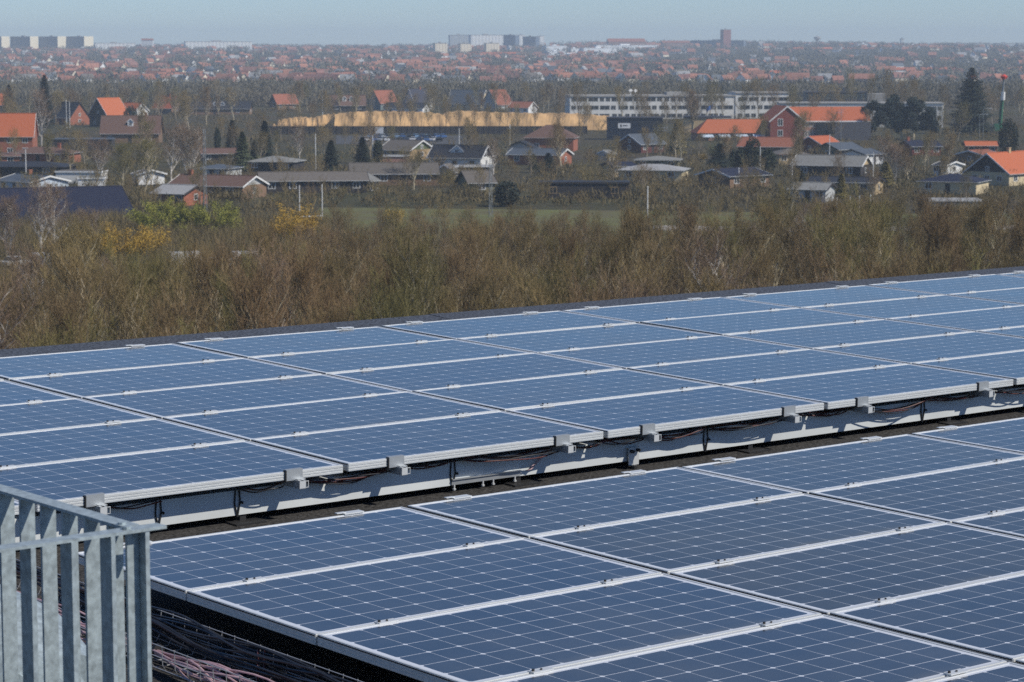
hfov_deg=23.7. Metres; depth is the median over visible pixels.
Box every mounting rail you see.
[0,465,110,514]
[26,400,308,488]
[47,373,409,475]
[123,541,553,673]
[125,344,575,452]
[204,337,660,441]
[335,327,801,422]
[335,510,967,676]
[407,321,874,412]
[444,494,895,602]
[522,311,994,396]
[586,306,1023,384]
[621,470,913,530]
[687,297,953,333]
[712,457,1004,513]
[743,293,1009,327]
[836,285,1011,306]
[860,436,1008,461]
[937,425,957,428]
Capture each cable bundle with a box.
[107,498,161,509]
[241,481,283,492]
[306,467,389,484]
[407,460,455,469]
[462,445,558,461]
[574,437,607,448]
[603,437,643,444]
[659,426,706,440]
[707,416,784,430]
[799,406,853,416]
[873,396,932,413]
[928,394,979,400]
[991,388,1023,393]
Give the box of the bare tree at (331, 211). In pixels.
[325,203,344,230]
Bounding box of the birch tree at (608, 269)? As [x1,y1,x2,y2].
[585,251,638,290]
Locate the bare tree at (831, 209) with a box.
[815,190,858,268]
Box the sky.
[0,0,1023,47]
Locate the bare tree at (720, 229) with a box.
[703,217,743,269]
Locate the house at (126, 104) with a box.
[123,102,148,114]
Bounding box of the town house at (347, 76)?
[339,74,354,83]
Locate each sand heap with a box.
[272,113,335,125]
[334,111,449,125]
[438,110,606,129]
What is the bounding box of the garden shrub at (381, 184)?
[376,180,386,194]
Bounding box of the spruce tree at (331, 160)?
[321,140,343,170]
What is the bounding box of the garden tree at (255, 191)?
[246,181,263,210]
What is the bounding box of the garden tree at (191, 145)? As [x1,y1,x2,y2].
[186,136,196,162]
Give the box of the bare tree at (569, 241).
[527,211,591,300]
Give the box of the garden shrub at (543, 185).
[540,174,548,199]
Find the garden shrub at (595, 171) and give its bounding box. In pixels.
[585,164,605,179]
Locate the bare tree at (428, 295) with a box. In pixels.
[361,252,448,318]
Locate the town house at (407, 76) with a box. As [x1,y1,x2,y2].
[405,73,420,82]
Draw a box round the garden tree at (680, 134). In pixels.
[671,119,690,157]
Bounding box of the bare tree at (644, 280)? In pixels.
[614,238,682,297]
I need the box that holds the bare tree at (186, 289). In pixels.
[167,257,220,331]
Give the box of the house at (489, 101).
[483,89,511,110]
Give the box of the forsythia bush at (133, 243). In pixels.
[78,221,159,266]
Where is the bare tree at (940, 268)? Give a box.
[866,239,964,276]
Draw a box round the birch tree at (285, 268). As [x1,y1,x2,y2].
[223,237,309,329]
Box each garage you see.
[55,170,106,182]
[382,154,407,161]
[928,198,981,210]
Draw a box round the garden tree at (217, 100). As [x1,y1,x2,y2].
[214,94,220,113]
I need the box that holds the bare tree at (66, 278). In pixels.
[0,225,116,344]
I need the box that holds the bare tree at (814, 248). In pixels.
[797,216,842,281]
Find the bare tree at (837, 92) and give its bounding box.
[830,85,843,101]
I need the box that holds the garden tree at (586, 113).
[577,103,592,124]
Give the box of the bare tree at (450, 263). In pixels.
[435,230,491,312]
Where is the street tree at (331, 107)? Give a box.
[323,102,338,124]
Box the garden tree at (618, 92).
[614,85,627,115]
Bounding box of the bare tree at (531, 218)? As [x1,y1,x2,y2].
[512,206,541,278]
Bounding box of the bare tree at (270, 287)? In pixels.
[225,259,297,327]
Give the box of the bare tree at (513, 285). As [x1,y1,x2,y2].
[448,246,547,309]
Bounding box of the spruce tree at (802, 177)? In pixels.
[789,170,805,191]
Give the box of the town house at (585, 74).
[579,72,604,81]
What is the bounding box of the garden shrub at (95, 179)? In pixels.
[72,169,105,185]
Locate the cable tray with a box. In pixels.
[16,559,362,681]
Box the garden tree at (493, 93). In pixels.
[490,81,501,111]
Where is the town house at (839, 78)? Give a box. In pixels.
[830,76,843,82]
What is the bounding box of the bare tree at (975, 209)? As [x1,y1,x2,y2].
[955,199,1002,271]
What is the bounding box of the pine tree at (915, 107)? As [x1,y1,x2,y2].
[904,96,927,138]
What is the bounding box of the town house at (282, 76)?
[278,74,287,79]
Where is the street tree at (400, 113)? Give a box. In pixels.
[394,101,404,123]
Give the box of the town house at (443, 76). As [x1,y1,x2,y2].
[441,75,465,82]
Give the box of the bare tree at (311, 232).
[306,226,318,240]
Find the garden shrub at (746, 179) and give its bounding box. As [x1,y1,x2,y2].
[735,173,755,188]
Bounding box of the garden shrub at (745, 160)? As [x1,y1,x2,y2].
[740,155,753,166]
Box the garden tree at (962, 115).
[952,98,973,140]
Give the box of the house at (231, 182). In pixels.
[167,170,269,198]
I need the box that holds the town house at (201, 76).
[195,74,208,82]
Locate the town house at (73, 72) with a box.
[65,70,75,74]
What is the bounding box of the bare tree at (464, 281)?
[438,220,492,312]
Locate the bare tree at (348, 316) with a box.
[256,287,362,326]
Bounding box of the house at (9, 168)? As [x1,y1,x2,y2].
[0,161,77,176]
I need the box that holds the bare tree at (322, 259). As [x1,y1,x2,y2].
[294,237,366,318]
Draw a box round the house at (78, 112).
[52,102,88,124]
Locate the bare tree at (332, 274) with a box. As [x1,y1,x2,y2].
[292,228,374,322]
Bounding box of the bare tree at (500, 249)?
[476,215,524,291]
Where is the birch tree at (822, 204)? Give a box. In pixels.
[806,196,837,226]
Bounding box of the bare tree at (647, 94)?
[639,91,651,115]
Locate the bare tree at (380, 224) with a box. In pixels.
[371,210,396,256]
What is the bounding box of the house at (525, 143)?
[505,140,540,151]
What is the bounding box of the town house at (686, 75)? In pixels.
[678,74,689,81]
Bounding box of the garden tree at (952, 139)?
[943,130,957,160]
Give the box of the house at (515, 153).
[506,147,573,164]
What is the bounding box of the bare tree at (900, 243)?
[888,230,914,267]
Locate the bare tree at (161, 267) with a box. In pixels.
[119,227,195,337]
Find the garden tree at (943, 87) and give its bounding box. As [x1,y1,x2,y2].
[937,83,951,111]
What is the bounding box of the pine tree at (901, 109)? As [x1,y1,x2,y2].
[891,104,908,138]
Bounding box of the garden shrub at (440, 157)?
[424,151,446,165]
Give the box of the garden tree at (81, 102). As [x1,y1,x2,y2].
[80,95,88,109]
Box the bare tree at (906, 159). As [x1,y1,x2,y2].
[896,144,916,181]
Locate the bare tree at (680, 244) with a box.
[665,213,703,286]
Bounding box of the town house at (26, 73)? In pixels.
[15,73,40,81]
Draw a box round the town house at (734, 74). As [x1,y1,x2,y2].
[727,73,739,78]
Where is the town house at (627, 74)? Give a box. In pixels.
[621,73,637,81]
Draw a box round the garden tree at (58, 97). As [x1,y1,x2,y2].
[51,89,68,104]
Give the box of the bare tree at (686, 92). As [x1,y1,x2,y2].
[677,82,693,111]
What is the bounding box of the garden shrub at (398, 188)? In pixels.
[385,175,407,200]
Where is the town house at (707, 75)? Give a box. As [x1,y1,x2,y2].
[701,74,712,82]
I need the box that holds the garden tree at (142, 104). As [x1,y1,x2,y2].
[135,96,146,113]
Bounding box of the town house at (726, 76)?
[719,75,733,83]
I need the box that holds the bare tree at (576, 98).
[567,79,593,123]
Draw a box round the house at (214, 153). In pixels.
[198,148,236,162]
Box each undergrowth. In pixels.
[0,202,1010,341]
[1,100,1023,215]
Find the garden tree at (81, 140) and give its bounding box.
[71,127,99,166]
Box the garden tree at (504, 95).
[499,89,512,106]
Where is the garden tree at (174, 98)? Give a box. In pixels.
[166,88,180,117]
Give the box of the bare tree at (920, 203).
[900,184,936,249]
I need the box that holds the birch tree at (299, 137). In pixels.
[285,121,306,158]
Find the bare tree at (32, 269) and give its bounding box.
[25,250,44,295]
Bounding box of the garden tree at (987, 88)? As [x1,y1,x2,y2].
[981,83,992,97]
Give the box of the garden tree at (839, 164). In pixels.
[828,151,847,175]
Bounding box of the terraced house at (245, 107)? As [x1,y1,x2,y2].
[179,101,252,114]
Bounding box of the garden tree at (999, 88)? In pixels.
[995,83,1009,112]
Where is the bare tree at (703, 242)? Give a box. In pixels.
[692,220,710,280]
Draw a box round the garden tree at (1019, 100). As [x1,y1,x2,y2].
[1014,90,1021,112]
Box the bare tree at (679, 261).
[656,233,713,294]
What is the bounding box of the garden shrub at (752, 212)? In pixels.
[748,206,756,219]
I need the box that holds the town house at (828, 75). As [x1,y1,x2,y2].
[818,73,831,81]
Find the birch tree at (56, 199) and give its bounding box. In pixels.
[34,180,77,241]
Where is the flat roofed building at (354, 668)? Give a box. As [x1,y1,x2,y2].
[0,266,1023,681]
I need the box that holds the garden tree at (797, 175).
[783,167,802,209]
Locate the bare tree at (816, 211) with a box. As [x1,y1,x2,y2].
[808,201,826,232]
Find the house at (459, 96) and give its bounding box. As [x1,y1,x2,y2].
[447,89,486,109]
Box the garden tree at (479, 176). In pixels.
[472,164,486,196]
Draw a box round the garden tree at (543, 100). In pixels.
[538,91,547,112]
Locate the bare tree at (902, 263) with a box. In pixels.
[878,240,920,276]
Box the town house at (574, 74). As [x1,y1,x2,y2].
[570,72,579,80]
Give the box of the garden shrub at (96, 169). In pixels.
[92,162,109,179]
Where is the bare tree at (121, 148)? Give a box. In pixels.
[104,135,137,185]
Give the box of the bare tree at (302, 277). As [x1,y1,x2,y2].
[230,225,330,326]
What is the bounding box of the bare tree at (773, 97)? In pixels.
[766,81,781,107]
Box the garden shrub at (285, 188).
[278,173,296,199]
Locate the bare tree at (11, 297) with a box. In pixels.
[0,257,42,348]
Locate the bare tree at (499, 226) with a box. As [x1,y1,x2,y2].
[492,211,507,265]
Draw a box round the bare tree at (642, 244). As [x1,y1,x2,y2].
[615,206,681,286]
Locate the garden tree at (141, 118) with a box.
[135,107,148,138]
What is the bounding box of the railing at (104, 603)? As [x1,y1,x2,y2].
[0,484,166,681]
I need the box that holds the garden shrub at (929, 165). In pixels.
[912,158,932,173]
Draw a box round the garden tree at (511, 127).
[506,116,520,143]
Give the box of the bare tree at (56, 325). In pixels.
[37,305,92,343]
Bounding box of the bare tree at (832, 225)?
[790,204,860,283]
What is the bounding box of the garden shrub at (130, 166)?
[119,154,138,174]
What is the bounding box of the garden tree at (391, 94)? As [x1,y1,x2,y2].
[386,91,393,101]
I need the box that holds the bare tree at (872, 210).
[834,175,925,275]
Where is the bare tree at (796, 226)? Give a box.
[771,220,825,284]
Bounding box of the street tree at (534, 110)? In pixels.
[530,102,539,123]
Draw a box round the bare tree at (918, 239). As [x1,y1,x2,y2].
[904,216,926,273]
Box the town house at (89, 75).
[80,74,93,82]
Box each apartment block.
[0,36,9,47]
[10,35,37,48]
[38,35,66,48]
[66,35,93,47]
[94,42,134,49]
[184,40,251,49]
[433,42,446,52]
[449,34,467,45]
[458,42,471,52]
[468,34,502,45]
[484,42,498,51]
[503,34,517,46]
[518,34,524,44]
[523,35,538,46]
[539,35,543,44]
[606,38,645,44]
[661,41,689,47]
[690,39,745,46]
[971,42,990,45]
[994,42,1013,45]
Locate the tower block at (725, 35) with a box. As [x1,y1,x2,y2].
[720,28,730,47]
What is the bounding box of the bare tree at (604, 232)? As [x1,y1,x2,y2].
[589,217,618,259]
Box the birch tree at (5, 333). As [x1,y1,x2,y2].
[0,258,50,349]
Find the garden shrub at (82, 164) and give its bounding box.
[74,158,85,169]
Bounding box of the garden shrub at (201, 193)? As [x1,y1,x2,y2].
[194,183,210,203]
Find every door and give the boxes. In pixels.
[312,183,316,192]
[805,191,809,201]
[945,183,949,193]
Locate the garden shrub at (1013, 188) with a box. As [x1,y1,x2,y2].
[1006,177,1023,199]
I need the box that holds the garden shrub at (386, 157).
[377,151,388,161]
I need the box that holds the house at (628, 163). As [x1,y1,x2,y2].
[598,161,636,176]
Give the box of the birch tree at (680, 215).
[675,205,696,229]
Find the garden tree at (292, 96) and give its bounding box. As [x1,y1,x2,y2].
[285,88,297,105]
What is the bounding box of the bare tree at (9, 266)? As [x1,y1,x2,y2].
[0,260,20,288]
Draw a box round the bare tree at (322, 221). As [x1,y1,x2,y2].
[316,213,341,239]
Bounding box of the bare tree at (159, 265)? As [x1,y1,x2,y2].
[147,251,168,287]
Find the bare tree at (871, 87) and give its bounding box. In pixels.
[862,69,880,101]
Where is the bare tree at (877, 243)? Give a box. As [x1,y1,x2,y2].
[842,205,897,279]
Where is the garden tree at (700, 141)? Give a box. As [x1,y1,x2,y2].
[695,131,706,149]
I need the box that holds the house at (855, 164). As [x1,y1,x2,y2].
[790,154,872,175]
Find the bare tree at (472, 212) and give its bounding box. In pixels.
[450,200,477,229]
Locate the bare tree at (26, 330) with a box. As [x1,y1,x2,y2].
[0,254,129,348]
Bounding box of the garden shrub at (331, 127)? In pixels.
[325,123,333,139]
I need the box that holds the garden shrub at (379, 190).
[366,182,384,205]
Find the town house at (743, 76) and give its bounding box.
[737,73,751,80]
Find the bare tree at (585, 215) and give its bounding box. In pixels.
[573,204,602,271]
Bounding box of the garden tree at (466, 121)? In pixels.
[463,116,469,131]
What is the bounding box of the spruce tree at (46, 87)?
[36,75,56,126]
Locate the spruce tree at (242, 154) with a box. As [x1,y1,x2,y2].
[231,131,253,170]
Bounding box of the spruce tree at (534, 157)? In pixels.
[528,154,537,168]
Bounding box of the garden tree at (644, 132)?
[640,126,652,156]
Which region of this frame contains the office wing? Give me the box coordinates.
[777,102,943,126]
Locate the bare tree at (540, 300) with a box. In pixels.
[505,257,573,306]
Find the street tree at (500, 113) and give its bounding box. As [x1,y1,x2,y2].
[493,102,503,125]
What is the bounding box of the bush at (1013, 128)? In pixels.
[997,118,1018,151]
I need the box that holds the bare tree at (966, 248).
[957,215,986,270]
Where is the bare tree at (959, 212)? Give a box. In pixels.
[951,197,970,254]
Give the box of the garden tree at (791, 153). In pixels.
[780,146,799,175]
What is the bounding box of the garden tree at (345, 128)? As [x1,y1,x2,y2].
[337,123,350,140]
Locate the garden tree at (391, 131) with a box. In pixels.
[382,125,400,139]
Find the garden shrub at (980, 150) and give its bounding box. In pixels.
[975,147,983,159]
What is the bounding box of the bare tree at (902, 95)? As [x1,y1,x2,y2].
[896,76,908,101]
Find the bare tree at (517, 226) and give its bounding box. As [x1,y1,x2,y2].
[497,217,524,265]
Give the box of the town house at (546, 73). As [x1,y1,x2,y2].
[530,71,552,79]
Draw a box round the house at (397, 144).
[379,139,431,159]
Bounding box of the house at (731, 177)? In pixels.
[694,167,772,187]
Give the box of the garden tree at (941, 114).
[937,105,946,136]
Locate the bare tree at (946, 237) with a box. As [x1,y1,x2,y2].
[909,202,965,272]
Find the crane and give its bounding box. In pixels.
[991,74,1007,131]
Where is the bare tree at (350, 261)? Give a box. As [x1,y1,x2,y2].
[332,236,380,314]
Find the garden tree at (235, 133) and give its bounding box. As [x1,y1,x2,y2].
[223,122,246,160]
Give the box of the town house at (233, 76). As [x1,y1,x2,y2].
[225,75,236,80]
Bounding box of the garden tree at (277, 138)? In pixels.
[271,127,279,150]
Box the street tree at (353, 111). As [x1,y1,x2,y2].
[348,103,357,124]
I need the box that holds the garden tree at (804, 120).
[796,111,808,133]
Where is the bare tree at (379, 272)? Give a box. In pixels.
[344,241,438,319]
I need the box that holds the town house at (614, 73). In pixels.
[607,72,619,79]
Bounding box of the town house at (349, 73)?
[338,72,356,77]
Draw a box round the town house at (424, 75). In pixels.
[421,74,434,81]
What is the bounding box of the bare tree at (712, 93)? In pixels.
[704,74,724,118]
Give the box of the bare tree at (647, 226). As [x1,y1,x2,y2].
[641,212,654,254]
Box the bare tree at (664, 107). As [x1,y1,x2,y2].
[659,97,671,129]
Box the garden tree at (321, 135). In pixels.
[314,126,333,158]
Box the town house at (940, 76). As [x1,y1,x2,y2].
[936,75,947,82]
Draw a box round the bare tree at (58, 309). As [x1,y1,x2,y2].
[8,269,99,346]
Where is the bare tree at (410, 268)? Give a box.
[361,207,455,318]
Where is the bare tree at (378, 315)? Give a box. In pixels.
[340,253,432,320]
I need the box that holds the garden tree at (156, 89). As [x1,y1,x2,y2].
[149,79,163,95]
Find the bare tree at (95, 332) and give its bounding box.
[4,290,127,347]
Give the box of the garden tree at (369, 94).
[365,84,385,111]
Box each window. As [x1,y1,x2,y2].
[175,195,181,200]
[268,182,275,188]
[289,182,296,188]
[332,182,338,187]
[353,182,359,187]
[380,175,387,180]
[514,156,519,160]
[549,187,556,193]
[588,97,597,101]
[589,105,598,109]
[600,105,609,109]
[611,97,620,101]
[611,187,618,193]
[618,105,627,109]
[647,97,655,100]
[659,105,668,109]
[666,113,675,117]
[677,105,685,109]
[723,105,732,108]
[764,105,772,108]
[778,97,787,100]
[778,119,782,125]
[778,130,782,135]
[846,168,851,173]
[860,184,866,189]
[925,182,931,188]
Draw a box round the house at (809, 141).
[802,135,839,152]
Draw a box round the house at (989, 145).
[962,141,998,151]
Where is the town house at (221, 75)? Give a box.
[215,74,239,81]
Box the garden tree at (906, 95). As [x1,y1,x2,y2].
[900,89,911,101]
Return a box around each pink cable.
[16,590,246,681]
[17,591,214,681]
[19,592,245,681]
[37,599,273,681]
[40,602,236,681]
[58,609,251,681]
[58,613,220,681]
[80,637,212,681]
[81,627,225,681]
[83,641,216,680]
[84,629,189,681]
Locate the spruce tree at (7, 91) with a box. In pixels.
[2,85,16,112]
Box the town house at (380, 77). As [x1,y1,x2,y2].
[374,74,388,82]
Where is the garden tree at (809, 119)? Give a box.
[796,106,816,137]
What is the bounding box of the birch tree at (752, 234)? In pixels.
[742,214,777,283]
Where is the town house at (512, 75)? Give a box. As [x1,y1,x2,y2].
[507,73,519,80]
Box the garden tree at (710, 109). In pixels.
[703,84,717,112]
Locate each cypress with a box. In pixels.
[214,127,220,147]
[372,140,383,161]
[729,150,736,167]
[736,147,747,166]
[743,137,761,166]
[760,148,776,171]
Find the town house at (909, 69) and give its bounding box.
[903,68,915,71]
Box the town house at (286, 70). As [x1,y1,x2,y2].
[280,69,292,72]
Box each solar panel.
[0,343,241,380]
[0,380,73,404]
[0,398,155,434]
[0,418,243,465]
[0,440,342,511]
[10,358,320,398]
[14,499,18,514]
[78,507,521,600]
[82,374,402,418]
[162,391,499,440]
[177,326,446,357]
[187,537,661,644]
[249,339,532,374]
[251,411,602,471]
[317,573,821,681]
[327,352,621,391]
[381,311,635,338]
[407,467,801,538]
[412,369,716,410]
[457,323,714,352]
[493,614,1006,681]
[506,385,823,437]
[530,493,944,574]
[539,335,808,368]
[563,297,797,322]
[627,349,906,385]
[640,308,879,334]
[670,522,1023,615]
[682,434,1023,493]
[724,363,1012,408]
[725,285,942,307]
[725,319,970,348]
[802,295,1023,318]
[809,458,1023,522]
[814,331,1023,363]
[830,573,1023,662]
[868,274,1023,294]
[887,305,1023,330]
[912,350,1023,384]
[912,417,1023,452]
[927,662,1023,681]
[947,287,1023,303]
[952,508,1023,537]
[978,326,1023,337]
[1000,272,1023,276]
[1015,658,1023,664]
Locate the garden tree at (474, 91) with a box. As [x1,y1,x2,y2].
[471,82,481,104]
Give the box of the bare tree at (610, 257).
[586,216,681,300]
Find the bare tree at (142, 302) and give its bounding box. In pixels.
[108,256,156,335]
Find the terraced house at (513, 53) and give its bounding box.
[483,52,515,55]
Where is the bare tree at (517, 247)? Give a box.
[506,224,546,286]
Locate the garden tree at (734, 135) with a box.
[727,124,746,150]
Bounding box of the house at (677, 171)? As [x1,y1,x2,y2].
[618,164,690,180]
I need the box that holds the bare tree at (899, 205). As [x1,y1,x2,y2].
[887,197,913,255]
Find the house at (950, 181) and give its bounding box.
[917,173,990,194]
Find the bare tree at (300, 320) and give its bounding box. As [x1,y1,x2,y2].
[288,313,332,325]
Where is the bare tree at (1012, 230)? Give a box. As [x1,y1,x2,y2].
[995,200,1023,266]
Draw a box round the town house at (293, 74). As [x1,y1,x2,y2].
[287,73,299,80]
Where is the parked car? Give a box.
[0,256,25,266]
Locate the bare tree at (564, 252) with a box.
[548,225,594,288]
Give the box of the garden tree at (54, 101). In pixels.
[50,93,62,122]
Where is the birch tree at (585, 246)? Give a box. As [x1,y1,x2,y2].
[563,222,598,286]
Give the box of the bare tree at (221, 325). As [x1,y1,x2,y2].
[168,259,289,332]
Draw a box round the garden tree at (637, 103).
[628,86,649,115]
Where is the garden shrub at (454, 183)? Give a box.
[440,168,460,190]
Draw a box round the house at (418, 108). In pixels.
[383,102,429,111]
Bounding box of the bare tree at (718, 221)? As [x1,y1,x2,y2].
[697,209,747,288]
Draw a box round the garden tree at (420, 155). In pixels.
[408,148,425,189]
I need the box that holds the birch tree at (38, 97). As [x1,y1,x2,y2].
[21,87,55,146]
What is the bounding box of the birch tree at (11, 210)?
[0,192,25,255]
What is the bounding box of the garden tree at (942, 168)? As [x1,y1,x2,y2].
[935,154,948,175]
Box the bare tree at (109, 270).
[100,253,116,297]
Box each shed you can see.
[52,138,115,151]
[77,176,106,185]
[367,171,381,190]
[455,170,497,193]
[511,63,524,68]
[543,45,565,50]
[544,50,565,53]
[567,47,580,52]
[580,47,616,52]
[593,44,657,49]
[787,182,836,201]
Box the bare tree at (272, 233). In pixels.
[251,212,293,307]
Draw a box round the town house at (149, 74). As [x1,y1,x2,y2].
[140,73,155,81]
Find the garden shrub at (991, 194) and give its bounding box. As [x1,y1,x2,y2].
[981,188,999,206]
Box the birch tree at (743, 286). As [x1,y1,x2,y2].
[733,272,787,288]
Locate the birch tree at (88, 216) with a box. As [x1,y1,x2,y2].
[65,205,105,257]
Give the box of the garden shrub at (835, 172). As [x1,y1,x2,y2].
[830,167,847,175]
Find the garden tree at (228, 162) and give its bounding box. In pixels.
[220,152,238,174]
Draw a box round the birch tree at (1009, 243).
[1004,225,1018,260]
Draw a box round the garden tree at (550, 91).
[544,82,556,109]
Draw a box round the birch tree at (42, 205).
[20,175,63,250]
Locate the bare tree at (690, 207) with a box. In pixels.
[655,195,699,253]
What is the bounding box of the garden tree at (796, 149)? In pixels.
[791,142,801,158]
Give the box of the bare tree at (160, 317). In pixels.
[130,270,219,338]
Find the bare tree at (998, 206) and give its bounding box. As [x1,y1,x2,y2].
[990,196,1017,253]
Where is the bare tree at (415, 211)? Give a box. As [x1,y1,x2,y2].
[410,203,428,234]
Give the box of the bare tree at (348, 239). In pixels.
[332,215,400,318]
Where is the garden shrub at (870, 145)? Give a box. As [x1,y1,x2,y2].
[862,139,875,148]
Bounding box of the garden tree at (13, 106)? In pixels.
[1,99,26,112]
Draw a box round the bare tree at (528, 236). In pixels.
[490,209,553,306]
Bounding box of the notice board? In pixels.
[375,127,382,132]
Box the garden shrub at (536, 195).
[527,177,546,203]
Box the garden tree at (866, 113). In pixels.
[860,110,875,123]
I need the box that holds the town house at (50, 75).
[45,72,55,80]
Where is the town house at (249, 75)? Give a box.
[248,72,260,79]
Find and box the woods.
[0,73,1023,106]
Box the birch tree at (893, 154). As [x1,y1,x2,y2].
[884,141,909,182]
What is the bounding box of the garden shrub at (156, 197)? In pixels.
[143,183,161,205]
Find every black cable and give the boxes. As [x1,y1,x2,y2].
[16,561,352,681]
[16,563,329,681]
[16,564,325,681]
[16,566,351,681]
[16,568,342,681]
[16,569,334,681]
[16,570,317,681]
[16,572,300,681]
[16,573,339,681]
[16,576,293,681]
[19,566,323,680]
[19,578,285,681]
[79,595,289,681]
[124,606,315,669]
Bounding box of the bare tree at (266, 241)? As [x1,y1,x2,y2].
[216,216,281,316]
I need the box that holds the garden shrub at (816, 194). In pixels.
[808,186,825,202]
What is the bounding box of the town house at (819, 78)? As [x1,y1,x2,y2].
[811,76,823,81]
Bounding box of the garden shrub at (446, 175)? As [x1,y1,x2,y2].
[425,166,455,187]
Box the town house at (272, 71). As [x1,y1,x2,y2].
[257,70,282,73]
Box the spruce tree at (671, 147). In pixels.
[667,120,686,153]
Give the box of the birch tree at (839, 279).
[813,264,889,282]
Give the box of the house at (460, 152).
[426,144,493,165]
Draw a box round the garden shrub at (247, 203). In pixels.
[238,189,252,210]
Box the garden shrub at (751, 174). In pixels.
[747,164,764,185]
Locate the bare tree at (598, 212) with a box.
[588,208,608,236]
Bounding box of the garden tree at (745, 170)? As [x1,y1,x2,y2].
[738,163,750,190]
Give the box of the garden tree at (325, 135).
[315,124,329,152]
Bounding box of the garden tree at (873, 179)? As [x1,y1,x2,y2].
[865,165,883,199]
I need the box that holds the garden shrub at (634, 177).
[630,167,638,186]
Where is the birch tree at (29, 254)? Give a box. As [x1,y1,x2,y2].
[0,227,69,341]
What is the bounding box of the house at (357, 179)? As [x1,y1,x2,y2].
[257,171,369,192]
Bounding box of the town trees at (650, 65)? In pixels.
[0,39,1023,84]
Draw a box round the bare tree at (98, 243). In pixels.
[34,205,112,337]
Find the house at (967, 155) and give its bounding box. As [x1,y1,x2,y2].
[953,149,994,164]
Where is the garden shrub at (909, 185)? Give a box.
[894,178,920,198]
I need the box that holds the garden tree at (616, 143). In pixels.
[609,135,619,159]
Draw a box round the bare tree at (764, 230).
[733,194,786,287]
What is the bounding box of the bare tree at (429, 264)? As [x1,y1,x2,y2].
[401,229,460,312]
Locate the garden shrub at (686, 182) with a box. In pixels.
[667,172,697,198]
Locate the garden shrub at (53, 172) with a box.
[37,164,57,175]
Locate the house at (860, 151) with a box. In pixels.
[837,148,886,163]
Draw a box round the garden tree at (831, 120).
[820,105,847,137]
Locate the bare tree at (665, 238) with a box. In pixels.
[650,222,676,278]
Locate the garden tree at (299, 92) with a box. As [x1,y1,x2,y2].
[291,80,304,108]
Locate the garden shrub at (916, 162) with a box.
[901,155,920,166]
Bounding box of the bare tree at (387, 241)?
[364,226,410,295]
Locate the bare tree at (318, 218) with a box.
[310,206,324,233]
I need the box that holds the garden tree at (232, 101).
[224,85,238,118]
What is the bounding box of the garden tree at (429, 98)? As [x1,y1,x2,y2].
[423,86,440,111]
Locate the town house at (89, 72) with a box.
[83,71,96,73]
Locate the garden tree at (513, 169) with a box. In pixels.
[504,159,519,183]
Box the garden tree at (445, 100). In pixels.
[440,93,454,112]
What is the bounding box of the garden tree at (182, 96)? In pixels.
[177,88,196,130]
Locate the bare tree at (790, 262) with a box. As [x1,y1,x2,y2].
[754,209,830,286]
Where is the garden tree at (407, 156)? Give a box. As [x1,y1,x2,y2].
[387,147,414,180]
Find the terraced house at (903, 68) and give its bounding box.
[896,67,954,69]
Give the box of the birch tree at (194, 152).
[167,122,210,173]
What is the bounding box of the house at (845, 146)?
[813,142,863,154]
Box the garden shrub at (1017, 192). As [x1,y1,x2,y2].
[1009,181,1023,202]
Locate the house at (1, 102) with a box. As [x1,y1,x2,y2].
[0,93,6,110]
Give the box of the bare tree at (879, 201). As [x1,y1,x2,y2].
[857,190,896,266]
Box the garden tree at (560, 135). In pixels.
[550,125,565,147]
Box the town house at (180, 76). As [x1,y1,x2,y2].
[176,75,187,82]
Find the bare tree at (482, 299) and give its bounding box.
[448,254,515,311]
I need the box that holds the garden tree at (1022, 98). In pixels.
[1018,86,1023,115]
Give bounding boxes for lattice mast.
[203,130,206,207]
[488,158,492,216]
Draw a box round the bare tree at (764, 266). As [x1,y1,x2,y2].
[730,244,783,287]
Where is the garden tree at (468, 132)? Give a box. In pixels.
[461,117,492,149]
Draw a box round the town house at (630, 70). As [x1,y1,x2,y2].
[626,69,638,72]
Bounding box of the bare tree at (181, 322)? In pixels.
[169,308,223,334]
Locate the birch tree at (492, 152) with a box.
[483,137,499,173]
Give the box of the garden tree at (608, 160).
[603,151,618,174]
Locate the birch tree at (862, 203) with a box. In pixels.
[852,193,875,222]
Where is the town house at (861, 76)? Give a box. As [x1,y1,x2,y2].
[849,73,874,81]
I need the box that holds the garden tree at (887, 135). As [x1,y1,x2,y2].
[883,131,895,164]
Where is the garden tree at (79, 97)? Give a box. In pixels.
[70,90,82,101]
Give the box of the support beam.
[15,385,1023,542]
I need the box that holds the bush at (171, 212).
[123,196,204,232]
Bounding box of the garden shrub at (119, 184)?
[104,176,134,193]
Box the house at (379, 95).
[366,90,395,109]
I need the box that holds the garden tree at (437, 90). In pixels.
[430,84,440,110]
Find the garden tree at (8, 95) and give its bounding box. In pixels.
[0,86,18,112]
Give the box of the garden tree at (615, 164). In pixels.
[593,149,621,178]
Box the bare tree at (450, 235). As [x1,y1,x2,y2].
[445,223,459,252]
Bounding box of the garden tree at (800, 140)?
[790,133,805,153]
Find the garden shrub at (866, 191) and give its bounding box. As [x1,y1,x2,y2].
[858,183,877,199]
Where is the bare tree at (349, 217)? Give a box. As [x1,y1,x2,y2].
[337,206,362,231]
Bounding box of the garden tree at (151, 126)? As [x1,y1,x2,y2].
[138,117,155,154]
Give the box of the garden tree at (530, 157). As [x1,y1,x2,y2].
[522,149,536,177]
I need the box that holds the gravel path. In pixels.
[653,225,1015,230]
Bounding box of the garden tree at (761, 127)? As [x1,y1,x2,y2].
[753,112,771,136]
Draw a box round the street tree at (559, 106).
[553,102,565,123]
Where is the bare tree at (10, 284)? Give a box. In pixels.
[0,255,21,334]
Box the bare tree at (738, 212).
[732,202,747,241]
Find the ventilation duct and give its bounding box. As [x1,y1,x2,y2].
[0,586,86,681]

